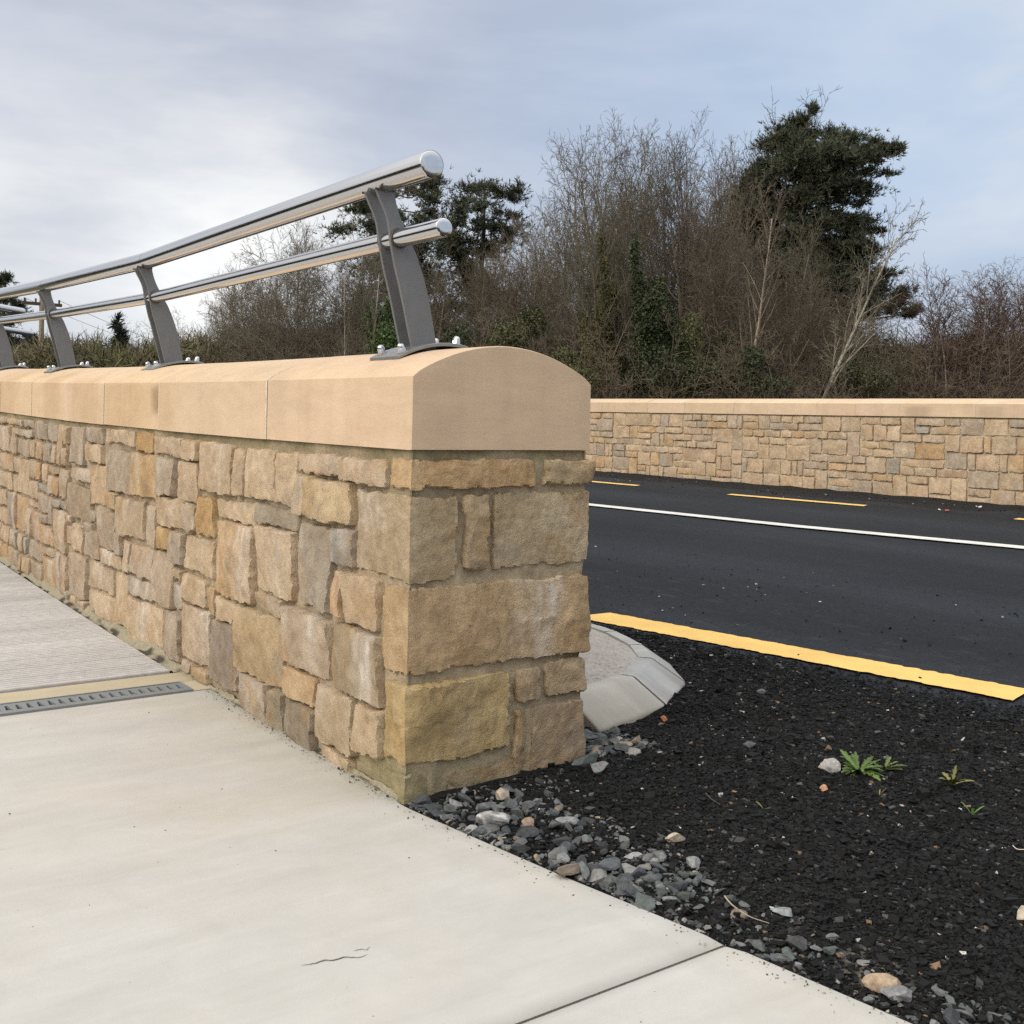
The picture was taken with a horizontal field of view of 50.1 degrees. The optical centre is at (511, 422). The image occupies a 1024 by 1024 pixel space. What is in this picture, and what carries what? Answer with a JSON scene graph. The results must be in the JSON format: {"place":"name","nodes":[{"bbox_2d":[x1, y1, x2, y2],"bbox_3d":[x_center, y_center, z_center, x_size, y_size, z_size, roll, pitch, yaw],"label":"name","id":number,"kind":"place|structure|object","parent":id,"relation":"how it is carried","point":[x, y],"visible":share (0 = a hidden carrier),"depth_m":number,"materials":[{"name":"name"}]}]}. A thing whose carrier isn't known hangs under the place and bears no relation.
{"place":"outdoors","nodes":[
{"label":"outdoors","id":0,"kind":"place"},
{"bbox_2d":[0,690,723,1023],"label":"path","id":1,"kind":"structure","parent":0,"point":[210,905],"depth_m":2.23,"materials":[{"name":"concrete"}]},
{"bbox_2d":[9,690,904,1022],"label":"footway grit","id":2,"kind":"object","parent":1,"relation":"on","point":[507,856],"visible":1,"depth_m":2.70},
{"bbox_2d":[522,946,724,1023],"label":"path joint","id":3,"kind":"object","parent":1,"relation":"on","point":[624,984],"visible":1,"depth_m":1.94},
{"bbox_2d":[0,0,1023,396],"label":"sky","id":4,"kind":"structure","parent":0,"point":[128,128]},
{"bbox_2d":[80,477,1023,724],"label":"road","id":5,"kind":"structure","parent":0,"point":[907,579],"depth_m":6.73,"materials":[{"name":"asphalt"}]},
{"bbox_2d":[0,346,595,804],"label":"stone wall","id":6,"kind":"structure","parent":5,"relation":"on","point":[364,568],"depth_m":3.15,"materials":[{"name":"stone"}]},
{"bbox_2d":[0,304,33,335],"bbox_3d":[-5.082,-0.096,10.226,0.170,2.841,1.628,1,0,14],"label":"handrail","id":7,"kind":"object","parent":6,"relation":"on","point":[12,310],"visible":0.94,"depth_m":10.80,"materials":[{"name":"silver metal"}]},
{"bbox_2d":[0,150,467,372],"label":"handrail","id":8,"kind":"object","parent":6,"relation":"on","point":[393,241],"visible":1,"depth_m":3.61,"materials":[{"name":"silver metal"}]},
{"bbox_2d":[580,623,685,731],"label":"kerb","id":9,"kind":"structure","parent":5,"relation":"on","point":[646,682],"depth_m":3.73,"materials":[{"name":"concrete"}]},
{"bbox_2d":[727,494,865,505],"bbox_3d":[3.135,0.860,12.199,0.160,0.009,1.834,1,0,-40],"label":"yellow line","id":10,"kind":"object","parent":5,"relation":"on","point":[797,499],"visible":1,"depth_m":12.20,"materials":[{"name":"paint"}]},
{"bbox_2d":[583,399,1023,504],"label":"stone wall","id":11,"kind":"structure","parent":5,"relation":"on","point":[970,450],"depth_m":13.57,"materials":[{"name":"stone"}]},
{"bbox_2d":[590,473,1019,710],"bbox_3d":[1.268,0.869,10.441,7.856,0.250,13.488,1,0,-36],"label":"road grit","id":12,"kind":"object","parent":5,"relation":"on","point":[904,639],"visible":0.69,"depth_m":6.36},
{"bbox_2d":[589,503,1023,548],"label":"line","id":13,"kind":"object","parent":5,"relation":"on","point":[853,531],"visible":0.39,"depth_m":9.29,"materials":[{"name":"white paint"}]},
{"bbox_2d":[590,613,1023,699],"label":"yellow line","id":14,"kind":"object","parent":5,"relation":"on","point":[994,689],"visible":0.99,"depth_m":4.53,"materials":[{"name":"paint"}]},
{"bbox_2d":[594,471,1023,512],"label":"verge strip","id":15,"kind":"object","parent":5,"relation":"on","point":[861,496],"visible":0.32,"depth_m":12.98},
{"bbox_2d":[106,630,1023,1023],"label":"verge","id":16,"kind":"structure","parent":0,"point":[846,960],"depth_m":2.21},
{"bbox_2d":[182,680,209,690],"bbox_3d":[-1.139,0.978,3.960,0.076,0.058,0.142,1,0,-36],"label":"path edging","id":17,"kind":"object","parent":16,"relation":"on","point":[195,685],"visible":0.29,"depth_m":3.95,"materials":[{"name":"concrete"}]},
{"bbox_2d":[408,726,1014,1023],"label":"gravel","id":18,"kind":"structure","parent":16,"relation":"on","point":[581,869],"depth_m":2.42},
{"bbox_2d":[475,811,509,826],"bbox_3d":[-0.043,0.967,2.661,0.081,0.039,0.048,1,0,23],"label":"stone","id":19,"kind":"object","parent":18,"relation":"on","point":[500,819],"visible":0.82,"depth_m":2.65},
{"bbox_2d":[405,622,1023,1023],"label":"loose chippings","id":20,"kind":"object","parent":16,"relation":"on","point":[818,824],"visible":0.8,"depth_m":2.76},
{"bbox_2d":[571,751,597,767],"bbox_3d":[0.208,0.960,3.108,0.033,0.038,0.118,1,0,43],"label":"stone","id":21,"kind":"object","parent":20,"relation":"on","point":[586,760],"visible":0.91,"depth_m":3.09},
{"bbox_2d":[590,761,608,774],"bbox_3d":[0.243,0.963,3.059,0.050,0.041,0.065,1,0,-9],"label":"stone","id":22,"kind":"object","parent":20,"relation":"on","point":[598,767],"visible":1,"depth_m":3.04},
{"bbox_2d":[818,758,840,773],"bbox_3d":[0.897,0.969,3.089,0.057,0.040,0.044,1,0,-14],"label":"stone","id":23,"kind":"object","parent":20,"relation":"on","point":[832,765],"visible":1,"depth_m":3.07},
{"bbox_2d":[840,750,882,780],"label":"weed","id":24,"kind":"object","parent":20,"relation":"on","point":[864,769],"visible":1,"depth_m":3.07,"materials":[{"name":"green plant"}]},
{"bbox_2d":[862,973,900,993],"bbox_3d":[0.652,0.986,1.936,0.065,0.027,0.044,1,0,26],"label":"stone","id":25,"kind":"object","parent":20,"relation":"on","point":[876,982],"visible":0.87,"depth_m":1.93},
{"bbox_2d":[879,985,911,1002],"bbox_3d":[0.669,0.993,1.903,0.051,0.030,0.035,1,0,-7],"label":"stone","id":26,"kind":"object","parent":20,"relation":"on","point":[904,993],"visible":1,"depth_m":1.90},
{"bbox_2d":[939,766,972,784],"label":"weed","id":27,"kind":"object","parent":20,"relation":"on","point":[950,781],"visible":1,"depth_m":2.99,"materials":[{"name":"green plant"}]},
{"bbox_2d":[785,936,806,951],"bbox_3d":[0.543,0.988,2.077,0.044,0.023,0.045,1,0,-42],"label":"stone","id":28,"kind":"object","parent":16,"relation":"on","point":[799,943],"visible":1,"depth_m":2.07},
{"bbox_2d":[579,628,637,683],"bbox_3d":[-3.515,0.766,9.152,1.013,0.090,13.355,1,0,-36],"label":"verge pad","id":29,"kind":"object","parent":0,"point":[606,656],"visible":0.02,"depth_m":4.07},
{"bbox_2d":[524,947,911,1023],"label":"path","id":30,"kind":"structure","parent":0,"point":[711,988],"depth_m":1.87,"materials":[{"name":"concrete"}]},
{"bbox_3d":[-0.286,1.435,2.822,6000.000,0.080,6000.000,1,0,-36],"label":"terrain","id":31,"kind":"structure","parent":0,"visible":0},
{"bbox_2d":[0,270,44,348],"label":"pine tree","id":32,"kind":"object","parent":31,"relation":"on","point":[5,277],"visible":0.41,"depth_m":43.95,"materials":[{"name":"green plant"}]},
{"bbox_2d":[21,297,152,345],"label":"telegraph pole","id":33,"kind":"object","parent":31,"relation":"on","point":[41,308],"visible":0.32,"depth_m":41.90,"materials":[{"name":"wood"}]},
{"bbox_2d":[107,312,136,352],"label":"spruce tree","id":34,"kind":"object","parent":31,"relation":"on","point":[119,332],"visible":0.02,"depth_m":47.82,"materials":[{"name":"green plant"}]},
{"bbox_2d":[177,297,233,363],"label":"bare tree","id":35,"kind":"object","parent":31,"relation":"on","point":[212,330],"visible":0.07,"depth_m":37.67,"materials":[{"name":"brown plant"}]},
{"bbox_2d":[192,278,291,363],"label":"bare tree","id":36,"kind":"object","parent":31,"relation":"on","point":[222,319],"visible":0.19,"depth_m":33.76,"materials":[{"name":"brown plant"}]},
{"bbox_2d":[205,251,308,360],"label":"bare tree","id":37,"kind":"object","parent":31,"relation":"on","point":[259,292],"visible":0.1,"depth_m":36.83,"materials":[{"name":"brown plant"}]},
{"bbox_2d":[192,324,346,363],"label":"shrub","id":38,"kind":"object","parent":31,"relation":"on","point":[230,361],"visible":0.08,"depth_m":29.09,"materials":[{"name":"green plant"}]},
{"bbox_2d":[198,217,368,362],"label":"bare tree","id":39,"kind":"object","parent":31,"relation":"on","point":[284,318],"visible":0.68,"depth_m":29.26,"materials":[{"name":"brown plant"}]},
{"bbox_2d":[231,318,376,361],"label":"shrub","id":40,"kind":"object","parent":31,"relation":"on","point":[360,348],"visible":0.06,"depth_m":26.97,"materials":[{"name":"green plant"}]},
{"bbox_2d":[274,225,367,357],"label":"bare tree","id":41,"kind":"object","parent":31,"relation":"on","point":[319,284],"visible":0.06,"depth_m":33.72,"materials":[{"name":"brown plant"}]},
{"bbox_2d":[229,213,432,359],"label":"bare tree","id":42,"kind":"object","parent":31,"relation":"on","point":[346,304],"visible":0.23,"depth_m":32.23,"materials":[{"name":"brown plant"}]},
{"bbox_2d":[325,260,361,356],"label":"bare tree","id":43,"kind":"object","parent":31,"relation":"on","point":[344,351],"visible":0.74,"depth_m":25.99,"materials":[{"name":"brown plant"}]},
{"bbox_2d":[323,239,387,355],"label":"bare tree","id":44,"kind":"object","parent":31,"relation":"on","point":[361,307],"visible":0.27,"depth_m":31.31,"materials":[{"name":"brown plant"}]},
{"bbox_2d":[358,253,393,353],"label":"bare tree","id":45,"kind":"object","parent":31,"relation":"on","point":[373,314],"visible":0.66,"depth_m":25.93,"materials":[{"name":"brown plant"}]},
{"bbox_2d":[361,295,397,353],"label":"evergreen shrub","id":46,"kind":"object","parent":31,"relation":"on","point":[390,341],"visible":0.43,"depth_m":26.09,"materials":[{"name":"green plant"}]},
{"bbox_2d":[313,164,469,327],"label":"pine tree","id":47,"kind":"object","parent":31,"relation":"on","point":[362,208],"visible":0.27,"depth_m":39.55,"materials":[{"name":"green plant"}]},
{"bbox_2d":[332,230,462,329],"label":"bare tree","id":48,"kind":"object","parent":31,"relation":"on","point":[380,280],"visible":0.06,"depth_m":36.85,"materials":[{"name":"brown plant"}]},
{"bbox_2d":[382,242,513,347],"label":"bare tree","id":49,"kind":"object","parent":31,"relation":"on","point":[440,281],"visible":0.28,"depth_m":29.84,"materials":[{"name":"brown plant"}]},
{"bbox_2d":[438,325,476,347],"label":"evergreen shrub","id":50,"kind":"object","parent":31,"relation":"on","point":[462,334],"visible":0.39,"depth_m":28.08,"materials":[{"name":"green plant"}]},
{"bbox_2d":[427,231,515,346],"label":"bare tree","id":51,"kind":"object","parent":31,"relation":"on","point":[447,306],"visible":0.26,"depth_m":30.97,"materials":[{"name":"brown plant"}]},
{"bbox_2d":[425,231,541,346],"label":"bare tree","id":52,"kind":"object","parent":31,"relation":"on","point":[506,282],"visible":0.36,"depth_m":29.73,"materials":[{"name":"brown plant"}]},
{"bbox_2d":[422,168,548,323],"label":"pine tree","id":53,"kind":"object","parent":31,"relation":"on","point":[464,208],"visible":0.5,"depth_m":40.12,"materials":[{"name":"green plant"}]},
{"bbox_2d":[438,229,575,337],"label":"bare tree","id":54,"kind":"object","parent":31,"relation":"on","point":[487,306],"visible":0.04,"depth_m":36.29,"materials":[{"name":"brown plant"}]},
{"bbox_2d":[446,294,576,356],"bbox_3d":[-0.288,-0.588,28.517,4.365,5.454,5.731,1,0,1],"label":"shrub","id":55,"kind":"object","parent":31,"relation":"on","point":[487,326],"visible":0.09,"depth_m":27.85,"materials":[{"name":"green plant"}]},
{"bbox_2d":[9,302,1023,398],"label":"undergrowth","id":56,"kind":"object","parent":31,"relation":"on","point":[93,353],"visible":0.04,"depth_m":34.31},
{"bbox_2d":[487,306,550,349],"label":"evergreen shrub","id":57,"kind":"object","parent":31,"relation":"on","point":[529,314],"visible":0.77,"depth_m":26.77,"materials":[{"name":"green plant"}]},
{"bbox_2d":[470,308,581,355],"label":"shrub","id":58,"kind":"object","parent":31,"relation":"on","point":[533,347],"visible":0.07,"depth_m":26.18,"materials":[{"name":"brown plant"}]},
{"bbox_2d":[490,199,568,353],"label":"bare tree","id":59,"kind":"object","parent":31,"relation":"on","point":[535,285],"visible":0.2,"depth_m":30.16,"materials":[{"name":"brown plant"}]},
{"bbox_2d":[492,190,588,354],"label":"bare tree","id":60,"kind":"object","parent":31,"relation":"on","point":[532,241],"visible":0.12,"depth_m":36.05,"materials":[{"name":"brown plant"}]},
{"bbox_2d":[485,207,598,356],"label":"bare tree","id":61,"kind":"object","parent":31,"relation":"on","point":[563,282],"visible":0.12,"depth_m":32.65,"materials":[{"name":"brown plant"}]},
{"bbox_2d":[520,233,595,363],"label":"bare tree","id":62,"kind":"object","parent":31,"relation":"on","point":[573,289],"visible":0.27,"depth_m":27.93,"materials":[{"name":"brown plant"}]},
{"bbox_2d":[552,345,597,390],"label":"evergreen shrub","id":63,"kind":"object","parent":31,"relation":"on","point":[587,371],"visible":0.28,"depth_m":25.62,"materials":[{"name":"green plant"}]},
{"bbox_2d":[532,169,642,360],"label":"bare tree","id":64,"kind":"object","parent":31,"relation":"on","point":[571,263],"visible":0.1,"depth_m":32.79,"materials":[{"name":"brown plant"}]},
{"bbox_2d":[525,107,677,398],"bbox_3d":[2.442,-3.327,27.153,4.018,9.662,5.052,1,0,-7],"label":"bare tree","id":65,"kind":"object","parent":31,"relation":"on","point":[602,307],"visible":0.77,"depth_m":27.07,"materials":[{"name":"brown plant"}]},
{"bbox_2d":[543,317,662,398],"bbox_3d":[1.980,-0.203,25.614,3.229,4.539,4.240,1,0,18],"label":"shrub","id":66,"kind":"object","parent":31,"relation":"on","point":[602,394],"visible":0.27,"depth_m":25.14,"materials":[{"name":"brown plant"}]},
{"bbox_2d":[553,116,672,397],"bbox_3d":[2.910,-3.516,31.811,3.193,10.049,4.296,1,0,28],"label":"bare tree","id":67,"kind":"object","parent":31,"relation":"on","point":[613,176],"visible":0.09,"depth_m":31.21,"materials":[{"name":"brown plant"}]},
{"bbox_2d":[600,207,668,398],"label":"bare tree","id":68,"kind":"object","parent":31,"relation":"on","point":[646,334],"visible":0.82,"depth_m":26.14,"materials":[{"name":"green plant"}]},
{"bbox_2d":[580,169,713,397],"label":"bare tree","id":69,"kind":"object","parent":31,"relation":"on","point":[653,238],"visible":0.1,"depth_m":34.18,"materials":[{"name":"brown plant"}]},
{"bbox_2d":[602,276,712,398],"bbox_3d":[3.511,-0.993,26.288,2.299,5.122,2.251,1,0,-36],"label":"evergreen shrub","id":70,"kind":"object","parent":31,"relation":"on","point":[666,343],"visible":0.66,"depth_m":26.09,"materials":[{"name":"green plant"}]},
{"bbox_2d":[588,125,732,398],"bbox_3d":[4.523,-3.712,33.240,4.493,10.509,3.339,1,0,24],"label":"bare tree","id":71,"kind":"object","parent":31,"relation":"on","point":[678,233],"visible":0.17,"depth_m":32.65,"materials":[{"name":"brown plant"}]},
{"bbox_2d":[585,296,777,398],"bbox_3d":[3.996,-0.389,26.143,4.817,5.157,3.668,1,0,5],"label":"shrub","id":72,"kind":"object","parent":31,"relation":"on","point":[668,373],"visible":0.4,"depth_m":25.77,"materials":[{"name":"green plant"}]},
{"bbox_2d":[601,118,780,398],"bbox_3d":[6.058,-4.406,36.998,6.264,11.981,4.982,1,0,3],"label":"bare tree","id":73,"kind":"object","parent":31,"relation":"on","point":[661,161],"visible":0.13,"depth_m":36.32,"materials":[{"name":"brown plant"}]},
{"bbox_2d":[597,161,785,397],"bbox_3d":[4.569,-2.836,29.883,5.742,8.744,3.941,1,0,28],"label":"bare tree","id":74,"kind":"object","parent":31,"relation":"on","point":[676,262],"visible":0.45,"depth_m":29.86,"materials":[{"name":"brown plant"}]},
{"bbox_2d":[640,107,766,315],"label":"bare tree","id":75,"kind":"object","parent":31,"relation":"on","point":[679,170],"visible":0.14,"depth_m":35.11,"materials":[{"name":"brown plant"}]},
{"bbox_2d":[677,310,738,397],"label":"evergreen shrub","id":76,"kind":"object","parent":31,"relation":"on","point":[694,331],"visible":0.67,"depth_m":26.29,"materials":[{"name":"green plant"}]},
{"bbox_2d":[662,136,796,397],"bbox_3d":[6.924,-3.640,32.680,4.084,10.478,5.136,1,0,-24],"label":"bare tree","id":77,"kind":"object","parent":31,"relation":"on","point":[728,218],"visible":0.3,"depth_m":32.75,"materials":[{"name":"brown plant"}]},
{"bbox_2d":[667,205,798,398],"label":"bare tree","id":78,"kind":"object","parent":31,"relation":"on","point":[710,289],"visible":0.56,"depth_m":27.60,"materials":[{"name":"brown plant"}]},
{"bbox_2d":[669,117,806,393],"bbox_3d":[7.277,-4.059,34.782,4.840,11.321,3.597,1,0,15],"label":"bare tree","id":79,"kind":"object","parent":31,"relation":"on","point":[723,226],"visible":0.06,"depth_m":34.53,"materials":[{"name":"brown plant"}]},
{"bbox_2d":[706,344,790,397],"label":"evergreen shrub","id":80,"kind":"object","parent":31,"relation":"on","point":[753,357],"visible":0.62,"depth_m":25.05,"materials":[{"name":"green plant"}]},
{"bbox_2d":[675,306,844,398],"bbox_3d":[5.854,-0.480,26.208,4.356,4.975,4.528,1,0,38],"label":"shrub","id":81,"kind":"object","parent":31,"relation":"on","point":[756,395],"visible":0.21,"depth_m":25.28,"materials":[{"name":"brown plant"}]},
{"bbox_2d":[727,176,796,398],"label":"bare tree","id":82,"kind":"object","parent":31,"relation":"on","point":[756,344],"visible":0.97,"depth_m":25.91,"materials":[{"name":"brown plant"}]},
{"bbox_2d":[679,250,858,398],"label":"bare tree","id":83,"kind":"object","parent":31,"relation":"on","point":[807,364],"visible":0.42,"depth_m":26.51,"materials":[{"name":"brown plant"}]},
{"bbox_2d":[720,206,834,398],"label":"bare tree","id":84,"kind":"object","parent":31,"relation":"on","point":[792,266],"visible":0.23,"depth_m":29.80,"materials":[{"name":"brown plant"}]},
{"bbox_2d":[714,86,840,332],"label":"bare tree","id":85,"kind":"object","parent":31,"relation":"on","point":[780,124],"depth_m":37.21,"materials":[{"name":"brown plant"}]},
{"bbox_2d":[682,318,873,398],"bbox_3d":[6.071,-0.117,25.011,4.239,4.538,3.228,1,0,25],"label":"shrub","id":86,"kind":"object","parent":31,"relation":"on","point":[800,391],"visible":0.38,"depth_m":24.84,"materials":[{"name":"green plant"}]},
{"bbox_2d":[718,215,892,395],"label":"bare tree","id":87,"kind":"object","parent":31,"relation":"on","point":[823,266],"visible":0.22,"depth_m":30.05,"materials":[{"name":"brown plant"}]},
{"bbox_2d":[739,254,885,398],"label":"bare tree","id":88,"kind":"object","parent":31,"relation":"on","point":[816,321],"visible":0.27,"depth_m":28.36,"materials":[{"name":"brown plant"}]},
{"bbox_2d":[715,98,926,340],"bbox_3d":[9.262,-4.229,33.866,6.543,11.752,5.432,1,0,-36],"label":"pine tree","id":89,"kind":"object","parent":31,"relation":"on","point":[822,172],"visible":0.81,"depth_m":33.20,"materials":[{"name":"green plant"}]},
{"bbox_2d":[762,293,928,398],"bbox_3d":[8.407,-0.614,29.191,5.493,5.432,5.285,1,0,-3],"label":"shrub","id":90,"kind":"object","parent":31,"relation":"on","point":[883,373],"visible":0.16,"depth_m":28.21,"materials":[{"name":"brown plant"}]},
{"bbox_2d":[815,352,898,398],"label":"evergreen shrub","id":91,"kind":"object","parent":31,"relation":"on","point":[859,380],"visible":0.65,"depth_m":27.42,"materials":[{"name":"green plant"}]},
{"bbox_2d":[803,280,922,398],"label":"bare tree","id":92,"kind":"object","parent":31,"relation":"on","point":[887,318],"visible":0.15,"depth_m":30.16,"materials":[{"name":"brown plant"}]},
{"bbox_2d":[813,188,930,398],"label":"bare tree","id":93,"kind":"object","parent":31,"relation":"on","point":[856,324],"visible":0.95,"depth_m":25.00,"materials":[{"name":"beige plant"}]},
{"bbox_2d":[819,322,992,398],"bbox_3d":[10.450,-0.189,29.417,4.874,4.982,6.399,1,0,29],"label":"shrub","id":94,"kind":"object","parent":31,"relation":"on","point":[909,378],"visible":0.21,"depth_m":28.62,"materials":[{"name":"brown plant"}]},
{"bbox_2d":[882,270,1013,398],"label":"bare tree","id":95,"kind":"object","parent":31,"relation":"on","point":[935,333],"visible":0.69,"depth_m":29.09,"materials":[{"name":"brown plant"}]},
{"bbox_2d":[877,319,1023,398],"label":"shrub","id":96,"kind":"object","parent":31,"relation":"on","point":[989,394],"visible":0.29,"depth_m":27.26,"materials":[{"name":"brown plant"}]},
{"bbox_2d":[897,256,1023,398],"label":"bare tree","id":97,"kind":"object","parent":31,"relation":"on","point":[972,348],"visible":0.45,"depth_m":29.62,"materials":[{"name":"brown plant"}]},
{"bbox_2d":[940,257,1023,395],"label":"bare tree","id":98,"kind":"object","parent":31,"relation":"on","point":[986,305],"visible":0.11,"depth_m":34.96,"materials":[{"name":"brown plant"}]},
{"bbox_2d":[944,284,1023,398],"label":"bare tree","id":99,"kind":"object","parent":31,"relation":"on","point":[1005,329],"visible":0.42,"depth_m":29.66,"materials":[{"name":"brown plant"}]},
{"bbox_2d":[945,270,1023,398],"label":"bare tree","id":100,"kind":"object","parent":31,"relation":"on","point":[1012,300],"visible":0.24,"depth_m":30.98,"materials":[{"name":"brown plant"}]},
{"bbox_2d":[991,255,1023,387],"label":"bare tree","id":101,"kind":"object","parent":31,"relation":"on","point":[1013,291],"visible":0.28,"depth_m":33.96,"materials":[{"name":"brown plant"}]},
{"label":"path base","id":102,"kind":"structure","parent":0,"visible":0},
{"bbox_2d":[0,681,192,716],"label":"channel drain","id":103,"kind":"object","parent":102,"relation":"on","point":[62,702],"visible":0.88,"depth_m":3.74,"materials":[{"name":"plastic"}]},
{"bbox_2d":[0,672,193,702],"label":"path edging","id":104,"kind":"object","parent":102,"relation":"on","point":[85,688],"visible":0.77,"depth_m":3.88,"materials":[{"name":"concrete"}]},
{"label":"deck base","id":105,"kind":"structure","parent":0,"visible":0},
{"bbox_2d":[0,562,169,693],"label":"deck","id":106,"kind":"structure","parent":105,"relation":"on","point":[47,640],"depth_m":4.47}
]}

